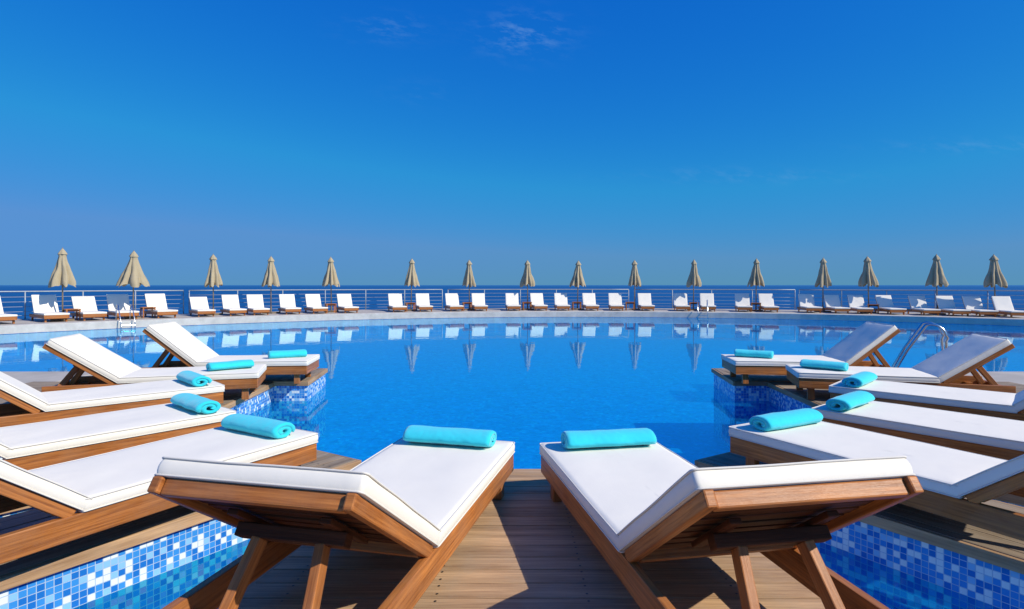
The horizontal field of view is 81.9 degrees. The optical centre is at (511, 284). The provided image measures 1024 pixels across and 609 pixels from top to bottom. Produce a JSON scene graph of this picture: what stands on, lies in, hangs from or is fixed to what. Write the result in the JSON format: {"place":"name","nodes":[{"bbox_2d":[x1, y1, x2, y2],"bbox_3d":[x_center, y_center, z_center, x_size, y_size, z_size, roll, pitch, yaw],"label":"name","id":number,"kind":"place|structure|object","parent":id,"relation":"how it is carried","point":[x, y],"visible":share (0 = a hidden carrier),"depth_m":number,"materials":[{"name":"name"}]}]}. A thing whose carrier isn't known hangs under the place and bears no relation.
{"place":"outdoors","nodes":[
{"label":"outdoors","id":0,"kind":"place"},
{"bbox_2d":[3,372,92,382],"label":"terrace ground","id":1,"kind":"structure","parent":0,"point":[25,377],"depth_m":8.12,"materials":[{"name":"stone"}]},
{"bbox_2d":[0,344,1023,468],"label":"pool floor","id":2,"kind":"structure","parent":0,"point":[527,400],"depth_m":12.02,"materials":[{"name":"tile"}]},
{"bbox_2d":[0,508,34,517],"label":"pool wall","id":3,"kind":"structure","parent":2,"relation":"on","point":[12,513],"depth_m":3.43,"materials":[{"name":"tile"}]},
{"bbox_2d":[0,506,31,514],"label":"pool deck","id":4,"kind":"structure","parent":3,"relation":"on","point":[26,507],"depth_m":3.42,"materials":[{"name":"brown wood"}]},
{"bbox_2d":[0,403,235,469],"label":"sun lounger","id":5,"kind":"object","parent":4,"relation":"on","point":[29,446],"visible":0.86,"depth_m":3.88,"materials":[{"name":"white fabric"}]},
{"bbox_2d":[170,393,220,413],"bbox_3d":[-2.406,0.894,4.478,0.534,0.096,0.185,0,0,41],"label":"rolled towel","id":6,"kind":"object","parent":5,"relation":"on","point":[196,403],"visible":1,"depth_m":4.35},
{"bbox_2d":[0,519,249,608],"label":"pool wall","id":7,"kind":"structure","parent":2,"relation":"on","point":[160,572],"depth_m":3.00,"materials":[{"name":"tile"}]},
{"bbox_2d":[0,450,360,591],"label":"pool deck","id":8,"kind":"structure","parent":7,"relation":"on","point":[52,560],"depth_m":2.94,"materials":[{"name":"brown wood"}]},
{"bbox_2d":[0,426,317,563],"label":"sun lounger","id":9,"kind":"object","parent":8,"relation":"on","point":[101,492],"visible":0.8,"depth_m":2.85,"materials":[{"name":"white fabric"}]},
{"bbox_2d":[221,414,294,438],"bbox_3d":[-1.622,0.894,3.768,0.534,0.096,0.184,0,0,31],"label":"rolled towel","id":10,"kind":"object","parent":9,"relation":"on","point":[266,427],"visible":1,"depth_m":3.67,"materials":[{"name":"fabric"}]},
{"bbox_2d":[0,387,272,458],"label":"pool wall","id":11,"kind":"structure","parent":2,"relation":"on","point":[260,405],"depth_m":7.18,"materials":[{"name":"tile"}]},
{"bbox_2d":[0,382,274,408],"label":"pool deck","id":12,"kind":"structure","parent":11,"relation":"on","point":[232,398],"depth_m":6.93,"materials":[{"name":"brown wood"}]},
{"bbox_2d":[0,371,224,426],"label":"sun lounger","id":13,"kind":"object","parent":12,"relation":"on","point":[27,404],"visible":0.91,"depth_m":4.99,"materials":[{"name":"white fabric"}]},
{"bbox_2d":[176,370,211,386],"bbox_3d":[-3.054,0.894,5.661,0.184,0.096,0.534,0,0,-44],"label":"rolled towel","id":14,"kind":"object","parent":13,"relation":"on","point":[193,378],"visible":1,"depth_m":5.51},
{"bbox_2d":[42,334,266,399],"bbox_3d":[-3.791,0.887,6.443,1.994,0.706,0.709,0,0,-16],"label":"sun lounger","id":15,"kind":"object","parent":12,"relation":"on","point":[82,354],"visible":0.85,"depth_m":6.25,"materials":[{"name":"white fabric"}]},
{"bbox_2d":[206,359,253,370],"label":"rolled towel","id":16,"kind":"object","parent":15,"relation":"on","point":[226,365],"visible":1,"depth_m":6.51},
{"bbox_2d":[273,374,325,439],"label":"pool wall","id":17,"kind":"structure","parent":2,"relation":"on","point":[301,407],"depth_m":7.65,"materials":[{"name":"tile"}]},
{"bbox_2d":[263,368,327,385],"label":"pool deck","id":18,"kind":"structure","parent":17,"relation":"on","point":[288,380],"depth_m":7.84,"materials":[{"name":"brown wood"}]},
{"bbox_2d":[142,321,319,383],"bbox_3d":[-3.574,0.862,7.604,1.994,0.755,0.709,0,0,-6],"label":"sun lounger","id":19,"kind":"object","parent":18,"relation":"on","point":[185,347],"visible":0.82,"depth_m":7.38,"materials":[{"name":"white fabric"}]},
{"bbox_2d":[268,349,306,358],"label":"rolled towel","id":20,"kind":"object","parent":19,"relation":"on","point":[288,353],"visible":1,"depth_m":7.60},
{"bbox_2d":[0,317,1002,334],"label":"pool wall","id":21,"kind":"structure","parent":2,"relation":"on","point":[495,317],"depth_m":24.28,"materials":[{"name":"tile"}]},
{"bbox_2d":[0,311,1023,333],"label":"pool coping","id":22,"kind":"object","parent":21,"relation":"on","point":[47,327],"visible":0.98,"depth_m":24.43,"materials":[{"name":"stone"}]},
{"bbox_2d":[116,304,135,328],"bbox_3d":[-13.446,1.158,20.542,0.676,0.965,0.452,0,0,43],"label":"pool ladder","id":23,"kind":"object","parent":22,"relation":"attached to","point":[130,316],"visible":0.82,"depth_m":20.51,"materials":[{"name":"metal"}]},
{"bbox_2d":[714,374,768,447],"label":"pool wall","id":24,"kind":"structure","parent":2,"relation":"on","point":[735,405],"depth_m":7.66,"materials":[{"name":"tile"}]},
{"bbox_2d":[711,368,790,385],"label":"pool deck","id":25,"kind":"structure","parent":24,"relation":"on","point":[753,380],"depth_m":7.84,"materials":[{"name":"brown wood"}]},
{"bbox_2d":[721,321,900,383],"bbox_3d":[3.804,0.862,7.604,1.994,0.755,0.709,0,0,6],"label":"sun lounger","id":26,"kind":"object","parent":25,"relation":"on","point":[859,345],"visible":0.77,"depth_m":7.37,"materials":[{"name":"white fabric"}]},
{"bbox_2d":[734,349,773,357],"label":"rolled towel","id":27,"kind":"object","parent":26,"relation":"on","point":[752,353],"visible":1,"depth_m":7.62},
{"bbox_2d":[769,388,812,412],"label":"pool wall","id":28,"kind":"structure","parent":2,"relation":"on","point":[779,402],"depth_m":7.24,"materials":[{"name":"tile"}]},
{"bbox_2d":[767,382,1023,406],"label":"pool deck","id":29,"kind":"structure","parent":28,"relation":"on","point":[822,396],"depth_m":6.96,"materials":[{"name":"brown wood"}]},
{"bbox_2d":[785,333,1015,399],"bbox_3d":[4.140,0.887,6.461,1.994,0.706,0.709,0,0,15],"label":"sun lounger","id":30,"kind":"object","parent":29,"relation":"on","point":[954,364],"visible":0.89,"depth_m":6.25,"materials":[{"name":"white fabric"}]},
{"bbox_2d":[800,359,848,370],"bbox_3d":[3.486,0.894,6.595,0.464,0.096,0.186,0,0,42],"label":"rolled towel","id":31,"kind":"object","parent":30,"relation":"on","point":[827,365],"visible":1,"depth_m":6.53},
{"bbox_2d":[829,380,1023,420],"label":"sun lounger","id":32,"kind":"object","parent":29,"relation":"on","point":[1005,405],"visible":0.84,"depth_m":5.05,"materials":[{"name":"white fabric"}]},
{"bbox_2d":[842,371,877,386],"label":"rolled towel","id":33,"kind":"object","parent":32,"relation":"on","point":[859,379],"visible":1,"depth_m":5.47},
{"bbox_2d":[815,521,1023,608],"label":"pool wall","id":34,"kind":"structure","parent":2,"relation":"on","point":[890,570],"depth_m":3.05,"materials":[{"name":"tile"}]},
{"bbox_2d":[695,452,1023,574],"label":"pool deck","id":35,"kind":"structure","parent":34,"relation":"on","point":[990,547],"depth_m":3.00,"materials":[{"name":"brown wood"}]},
{"bbox_2d":[729,421,1023,540],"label":"sun lounger","id":36,"kind":"object","parent":35,"relation":"on","point":[950,480],"visible":0.82,"depth_m":3.17,"materials":[{"name":"white fabric"}]},
{"bbox_2d":[749,408,822,430],"bbox_3d":[1.831,0.894,3.940,0.534,0.096,0.182,0,0,-27],"label":"rolled towel","id":37,"kind":"object","parent":36,"relation":"on","point":[782,420],"visible":1,"depth_m":3.85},
{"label":"pool wall","id":38,"kind":"structure","parent":2,"relation":"on","visible":0},
{"bbox_2d":[238,469,824,608],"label":"pool deck","id":39,"kind":"structure","parent":38,"relation":"on","point":[526,543],"depth_m":2.52,"materials":[{"name":"brown wood"}]},
{"bbox_2d":[147,437,514,608],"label":"sun lounger","id":40,"kind":"object","parent":39,"relation":"on","point":[427,503],"visible":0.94,"depth_m":1.95,"materials":[{"name":"white fabric"}]},
{"bbox_2d":[403,425,496,446],"bbox_3d":[-0.367,0.894,3.486,0.534,0.097,0.185,0,0,14],"label":"rolled towel","id":41,"kind":"object","parent":40,"relation":"on","point":[451,436],"visible":1,"depth_m":3.42,"materials":[{"name":"fabric"}]},
{"bbox_2d":[540,442,923,608],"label":"sun lounger","id":42,"kind":"object","parent":39,"relation":"on","point":[629,507],"visible":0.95,"depth_m":1.89,"materials":[{"name":"white fabric"}]},
{"bbox_2d":[561,428,656,448],"bbox_3d":[0.560,0.894,3.441,0.534,0.097,0.185,0,0,-10],"label":"rolled towel","id":43,"kind":"object","parent":42,"relation":"on","point":[606,438],"visible":1,"depth_m":3.38,"materials":[{"name":"fabric"}]},
{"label":"pool wall","id":44,"kind":"structure","parent":2,"relation":"on","visible":0},
{"bbox_2d":[995,494,1023,505],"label":"pool deck","id":45,"kind":"structure","parent":44,"relation":"on","point":[1013,499],"depth_m":3.54,"materials":[{"name":"brown wood"}]},
{"bbox_2d":[811,401,1023,459],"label":"sun lounger","id":46,"kind":"object","parent":45,"relation":"on","point":[999,438],"visible":0.79,"depth_m":4.04,"materials":[{"name":"white fabric"}]},
{"bbox_2d":[826,391,874,410],"bbox_3d":[2.625,0.895,4.571,0.534,0.095,0.185,0,0,-41],"label":"rolled towel","id":47,"kind":"object","parent":46,"relation":"on","point":[850,400],"visible":1,"depth_m":4.45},
{"bbox_2d":[0,317,1023,368],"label":"pool water","id":48,"kind":"structure","parent":0,"point":[820,337],"depth_m":17.57,"materials":[{"name":"liquid"}]},
{"bbox_2d":[0,285,1023,318],"bbox_3d":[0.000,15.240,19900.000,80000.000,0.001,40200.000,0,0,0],"label":"sea","id":49,"kind":"structure","parent":0,"point":[12,302],"depth_m":1051.08,"materials":[{"name":"liquid"}]},
{"bbox_2d":[0,308,1023,324],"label":"terrace ground","id":50,"kind":"structure","parent":0,"point":[41,320],"depth_m":25.75,"materials":[{"name":"stone"}]},
{"bbox_2d":[0,298,17,323],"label":"sun lounger","id":51,"kind":"object","parent":50,"relation":"on","point":[8,317],"visible":1,"depth_m":18.87,"materials":[{"name":"white fabric"}]},
{"bbox_2d":[29,295,69,321],"bbox_3d":[-15.992,0.794,20.388,1.994,0.899,0.707,0,0,40],"label":"sun lounger","id":52,"kind":"object","parent":50,"relation":"on","point":[45,307],"visible":0.99,"depth_m":20.54,"materials":[{"name":"white fabric"}]},
{"bbox_2d":[48,247,75,320],"bbox_3d":[-15.711,-0.033,20.588,0.811,2.560,0.782,-1,-1,14],"label":"closed parasol","id":53,"kind":"object","parent":50,"relation":"on","point":[62,275],"visible":0.99,"depth_m":20.47,"materials":[{"name":"fabric"}]},
{"bbox_2d":[63,308,80,320],"bbox_3d":[-15.397,1.040,20.645,0.440,0.410,0.450,0,0,40],"label":"side table","id":54,"kind":"object","parent":50,"relation":"on","point":[70,310],"visible":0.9,"depth_m":20.60,"materials":[{"name":"brown wood"}]},
{"bbox_2d":[70,296,106,320],"bbox_3d":[-15.258,0.834,21.252,1.994,0.820,0.707,0,0,43],"label":"sun lounger","id":55,"kind":"object","parent":50,"relation":"on","point":[86,305],"visible":0.98,"depth_m":21.48,"materials":[{"name":"white fabric"}]},
{"bbox_2d":[0,290,183,318],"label":"terrace railing","id":56,"kind":"object","parent":50,"relation":"on","point":[82,291],"visible":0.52,"depth_m":23.29,"materials":[{"name":"metal"}]},
{"bbox_2d":[106,294,138,319],"bbox_3d":[-14.554,0.794,22.010,0.707,0.899,1.994,0,0,-45],"label":"sun lounger","id":57,"kind":"object","parent":50,"relation":"on","point":[120,300],"visible":0.86,"depth_m":22.23,"materials":[{"name":"white fabric"}]},
{"bbox_2d":[116,251,149,318],"bbox_3d":[-14.150,-0.027,22.081,1.101,2.552,1.062,0,3,-41],"label":"closed parasol","id":58,"kind":"object","parent":50,"relation":"on","point":[132,275],"visible":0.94,"depth_m":21.91,"materials":[{"name":"fabric"}]},
{"bbox_2d":[140,307,155,317],"bbox_3d":[-13.791,1.040,22.357,0.450,0.410,0.440,0,0,-44],"label":"side table","id":59,"kind":"object","parent":50,"relation":"on","point":[145,308],"visible":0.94,"depth_m":22.28,"materials":[{"name":"brown wood"}]},
{"bbox_2d":[144,294,177,317],"bbox_3d":[-13.653,0.794,22.892,1.994,0.899,0.707,0,0,44],"label":"sun lounger","id":60,"kind":"object","parent":50,"relation":"on","point":[158,302],"visible":1,"depth_m":23.09,"materials":[{"name":"white fabric"}]},
{"bbox_2d":[189,297,215,316],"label":"sun lounger","id":61,"kind":"object","parent":50,"relation":"on","point":[199,305],"visible":1,"depth_m":24.05,"materials":[{"name":"white fabric"}]},
{"bbox_2d":[204,254,222,314],"bbox_3d":[-12.464,-0.030,24.623,0.665,2.554,0.653,-1,-1,14],"label":"closed parasol","id":62,"kind":"object","parent":50,"relation":"on","point":[213,278],"visible":0.95,"depth_m":24.50,"materials":[{"name":"fabric"}]},
{"bbox_2d":[220,295,246,315],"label":"sun lounger","id":63,"kind":"object","parent":50,"relation":"on","point":[230,304],"visible":0.99,"depth_m":24.76,"materials":[{"name":"white fabric"}]},
{"bbox_2d":[246,295,269,314],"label":"sun lounger","id":64,"kind":"object","parent":50,"relation":"on","point":[255,303],"visible":0.99,"depth_m":25.33,"materials":[{"name":"white fabric"}]},
{"bbox_2d":[261,257,279,313],"bbox_3d":[-10.589,-0.015,25.926,0.729,2.535,0.725,0,0,-38],"label":"closed parasol","id":65,"kind":"object","parent":50,"relation":"on","point":[271,278],"visible":0.98,"depth_m":25.77,"materials":[{"name":"fabric"}]},
{"bbox_2d":[278,294,300,313],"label":"sun lounger","id":66,"kind":"object","parent":50,"relation":"on","point":[287,302],"visible":0.99,"depth_m":26.07,"materials":[{"name":"white fabric"}]},
{"bbox_2d":[189,289,442,313],"bbox_3d":[-8.966,0.733,28.511,11.660,1.034,0.687,0,0,-27],"label":"terrace railing","id":67,"kind":"object","parent":50,"relation":"on","point":[365,304],"visible":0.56,"depth_m":28.97,"materials":[{"name":"metal"}]},
{"bbox_2d":[304,294,327,313],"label":"sun lounger","id":68,"kind":"object","parent":50,"relation":"on","point":[313,302],"visible":1,"depth_m":26.62,"materials":[{"name":"white fabric"}]},
{"bbox_2d":[325,303,335,312],"bbox_3d":[-8.122,1.040,26.436,0.450,0.410,0.440,0,0,-27],"label":"side table","id":69,"kind":"object","parent":50,"relation":"on","point":[330,304],"visible":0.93,"depth_m":26.33,"materials":[{"name":"brown wood"}]},
{"bbox_2d":[322,257,339,311],"bbox_3d":[-8.354,-0.033,27.232,0.815,2.558,0.844,0,1,5],"label":"closed parasol","id":70,"kind":"object","parent":50,"relation":"on","point":[330,278],"visible":0.98,"depth_m":27.06,"materials":[{"name":"fabric"}]},
{"bbox_2d":[336,294,358,312],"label":"sun lounger","id":71,"kind":"object","parent":50,"relation":"on","point":[344,301],"visible":0.99,"depth_m":27.25,"materials":[{"name":"white fabric"}]},
{"bbox_2d":[387,294,406,311],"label":"sun lounger","id":72,"kind":"object","parent":50,"relation":"on","point":[395,301],"visible":1,"depth_m":28.20,"materials":[{"name":"white fabric"}]},
{"bbox_2d":[404,259,419,310],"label":"closed parasol","id":73,"kind":"object","parent":50,"relation":"on","point":[411,278],"visible":0.98,"depth_m":28.52,"materials":[{"name":"fabric"}]},
{"bbox_2d":[416,293,432,311],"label":"sun lounger","id":74,"kind":"object","parent":50,"relation":"on","point":[422,301],"visible":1,"depth_m":28.62,"materials":[{"name":"white fabric"}]},
{"bbox_2d":[444,293,463,310],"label":"sun lounger","id":75,"kind":"object","parent":50,"relation":"on","point":[452,300],"visible":1,"depth_m":29.02,"materials":[{"name":"white fabric"}]},
{"bbox_2d":[462,260,475,309],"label":"closed parasol","id":76,"kind":"object","parent":50,"relation":"on","point":[469,278],"visible":0.99,"depth_m":29.27,"materials":[{"name":"fabric"}]},
{"bbox_2d":[471,293,487,310],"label":"sun lounger","id":77,"kind":"object","parent":50,"relation":"on","point":[478,300],"visible":0.98,"depth_m":29.29,"materials":[{"name":"white fabric"}]},
{"bbox_2d":[505,293,520,310],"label":"sun lounger","id":78,"kind":"object","parent":50,"relation":"on","point":[512,301],"visible":1,"depth_m":29.56,"materials":[{"name":"white fabric"}]},
{"bbox_2d":[520,260,534,309],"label":"closed parasol","id":79,"kind":"object","parent":50,"relation":"on","point":[527,278],"visible":0.98,"depth_m":29.73,"materials":[{"name":"fabric"}]},
{"bbox_2d":[529,293,547,310],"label":"sun lounger","id":80,"kind":"object","parent":50,"relation":"on","point":[536,299],"visible":0.91,"depth_m":29.68,"materials":[{"name":"white fabric"}]},
{"bbox_2d":[448,289,628,307],"bbox_3d":[1.423,0.733,31.436,9.640,1.034,0.482,0,0,-3],"label":"terrace railing","id":81,"kind":"object","parent":50,"relation":"on","point":[520,296],"visible":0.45,"depth_m":31.56,"materials":[{"name":"metal"}]},
{"bbox_2d":[554,293,569,310],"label":"sun lounger","id":82,"kind":"object","parent":50,"relation":"on","point":[560,299],"visible":1,"depth_m":29.73,"materials":[{"name":"white fabric"}]},
{"bbox_2d":[570,260,585,309],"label":"closed parasol","id":83,"kind":"object","parent":50,"relation":"on","point":[577,280],"visible":0.97,"depth_m":29.83,"materials":[{"name":"fabric"}]},
{"bbox_2d":[582,293,598,310],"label":"sun lounger","id":84,"kind":"object","parent":50,"relation":"on","point":[589,301],"visible":1,"depth_m":29.71,"materials":[{"name":"white fabric"}]},
{"bbox_2d":[608,293,623,310],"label":"sun lounger","id":85,"kind":"object","parent":50,"relation":"on","point":[615,300],"visible":1,"depth_m":29.64,"materials":[{"name":"white fabric"}]},
{"bbox_2d":[628,260,640,309],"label":"closed parasol","id":86,"kind":"object","parent":50,"relation":"on","point":[634,280],"visible":0.98,"depth_m":29.64,"materials":[{"name":"fabric"}]},
{"bbox_2d":[637,293,654,310],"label":"sun lounger","id":87,"kind":"object","parent":50,"relation":"on","point":[644,300],"visible":1,"depth_m":29.46,"materials":[{"name":"white fabric"}]},
{"bbox_2d":[673,293,689,310],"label":"sun lounger","id":88,"kind":"object","parent":50,"relation":"on","point":[680,300],"visible":1,"depth_m":29.17,"materials":[{"name":"white fabric"}]},
{"bbox_2d":[686,260,701,309],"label":"closed parasol","id":89,"kind":"object","parent":50,"relation":"on","point":[694,279],"visible":0.98,"depth_m":29.06,"materials":[{"name":"fabric"}]},
{"bbox_2d":[700,293,715,311],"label":"sun lounger","id":90,"kind":"object","parent":50,"relation":"on","point":[705,297],"visible":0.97,"depth_m":28.86,"materials":[{"name":"white fabric"}]},
{"bbox_2d":[635,289,794,308],"bbox_3d":[10.326,0.733,30.525,7.878,1.034,0.337,0,0,16],"label":"terrace railing","id":91,"kind":"object","parent":50,"relation":"on","point":[752,293],"visible":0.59,"depth_m":30.47,"materials":[{"name":"metal"}]},
{"bbox_2d":[735,294,751,311],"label":"sun lounger","id":92,"kind":"object","parent":50,"relation":"on","point":[742,301],"visible":1,"depth_m":28.37,"materials":[{"name":"white fabric"}]},
{"bbox_2d":[747,258,764,310],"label":"closed parasol","id":93,"kind":"object","parent":50,"relation":"on","point":[756,278],"visible":0.98,"depth_m":28.28,"materials":[{"name":"fabric"}]},
{"bbox_2d":[758,294,778,311],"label":"sun lounger","id":94,"kind":"object","parent":50,"relation":"on","point":[766,301],"visible":0.95,"depth_m":28.00,"materials":[{"name":"white fabric"}]},
{"bbox_2d":[797,294,821,312],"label":"sun lounger","id":95,"kind":"object","parent":50,"relation":"on","point":[806,302],"visible":1,"depth_m":27.31,"materials":[{"name":"white fabric"}]},
{"bbox_2d":[814,257,831,311],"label":"closed parasol","id":96,"kind":"object","parent":50,"relation":"on","point":[823,279],"visible":1,"depth_m":27.08,"materials":[{"name":"fabric"}]},
{"bbox_2d":[823,295,849,313],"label":"sun lounger","id":97,"kind":"object","parent":50,"relation":"on","point":[832,302],"visible":0.99,"depth_m":26.76,"materials":[{"name":"white fabric"}]},
{"bbox_2d":[847,295,873,313],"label":"sun lounger","id":98,"kind":"object","parent":50,"relation":"on","point":[856,303],"visible":0.98,"depth_m":26.32,"materials":[{"name":"white fabric"}]},
{"bbox_2d":[858,256,878,312],"bbox_3d":[15.925,-0.022,26.338,0.751,2.554,0.755,0,0,12],"label":"closed parasol","id":99,"kind":"object","parent":50,"relation":"on","point":[868,277],"visible":0.95,"depth_m":26.22,"materials":[{"name":"fabric"}]},
{"bbox_2d":[873,295,906,314],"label":"sun lounger","id":100,"kind":"object","parent":50,"relation":"on","point":[885,302],"visible":0.94,"depth_m":25.74,"materials":[{"name":"white fabric"}]},
{"bbox_2d":[799,289,1023,309],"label":"terrace railing","id":101,"kind":"object","parent":50,"relation":"on","point":[987,299],"visible":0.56,"depth_m":26.99,"materials":[{"name":"metal"}]},
{"bbox_2d":[906,295,940,315],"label":"sun lounger","id":102,"kind":"object","parent":50,"relation":"on","point":[918,303],"visible":1,"depth_m":25.08,"materials":[{"name":"white fabric"}]},
{"bbox_2d":[925,254,948,314],"bbox_3d":[17.984,-0.035,24.950,0.833,2.562,0.804,-1,0,23],"label":"closed parasol","id":103,"kind":"object","parent":50,"relation":"on","point":[936,277],"visible":1,"depth_m":24.82,"materials":[{"name":"fabric"}]},
{"bbox_2d":[935,296,970,315],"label":"sun lounger","id":104,"kind":"object","parent":50,"relation":"on","point":[945,304],"visible":0.92,"depth_m":24.49,"materials":[{"name":"white fabric"}]},
{"bbox_2d":[961,296,997,316],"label":"sun lounger","id":105,"kind":"object","parent":50,"relation":"on","point":[973,304],"visible":0.97,"depth_m":23.95,"materials":[{"name":"white fabric"}]},
{"bbox_2d":[983,254,1007,315],"bbox_3d":[19.456,0.003,23.750,0.748,2.502,0.752,0,0,36],"label":"closed parasol","id":106,"kind":"object","parent":50,"relation":"on","point":[994,276],"visible":0.95,"depth_m":23.64,"materials":[{"name":"fabric"}]},
{"bbox_2d":[991,296,1023,317],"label":"sun lounger","id":107,"kind":"object","parent":50,"relation":"on","point":[1002,305],"visible":0.91,"depth_m":23.34,"materials":[{"name":"white fabric"}]},
{"bbox_2d":[0,0,1023,284],"label":"sky","id":108,"kind":"structure","parent":0,"point":[372,137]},
{"bbox_2d":[966,372,1023,384],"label":"terrace ground","id":109,"kind":"structure","parent":0,"point":[1016,377],"depth_m":8.12,"materials":[{"name":"stone"}]},
{"bbox_2d":[892,321,948,367],"bbox_3d":[5.917,1.215,8.617,0.711,1.350,0.502,0,0,30],"label":"pool ladder","id":110,"kind":"object","parent":109,"relation":"attached to","point":[943,343],"visible":0.54,"depth_m":8.53,"materials":[{"name":"metal"}]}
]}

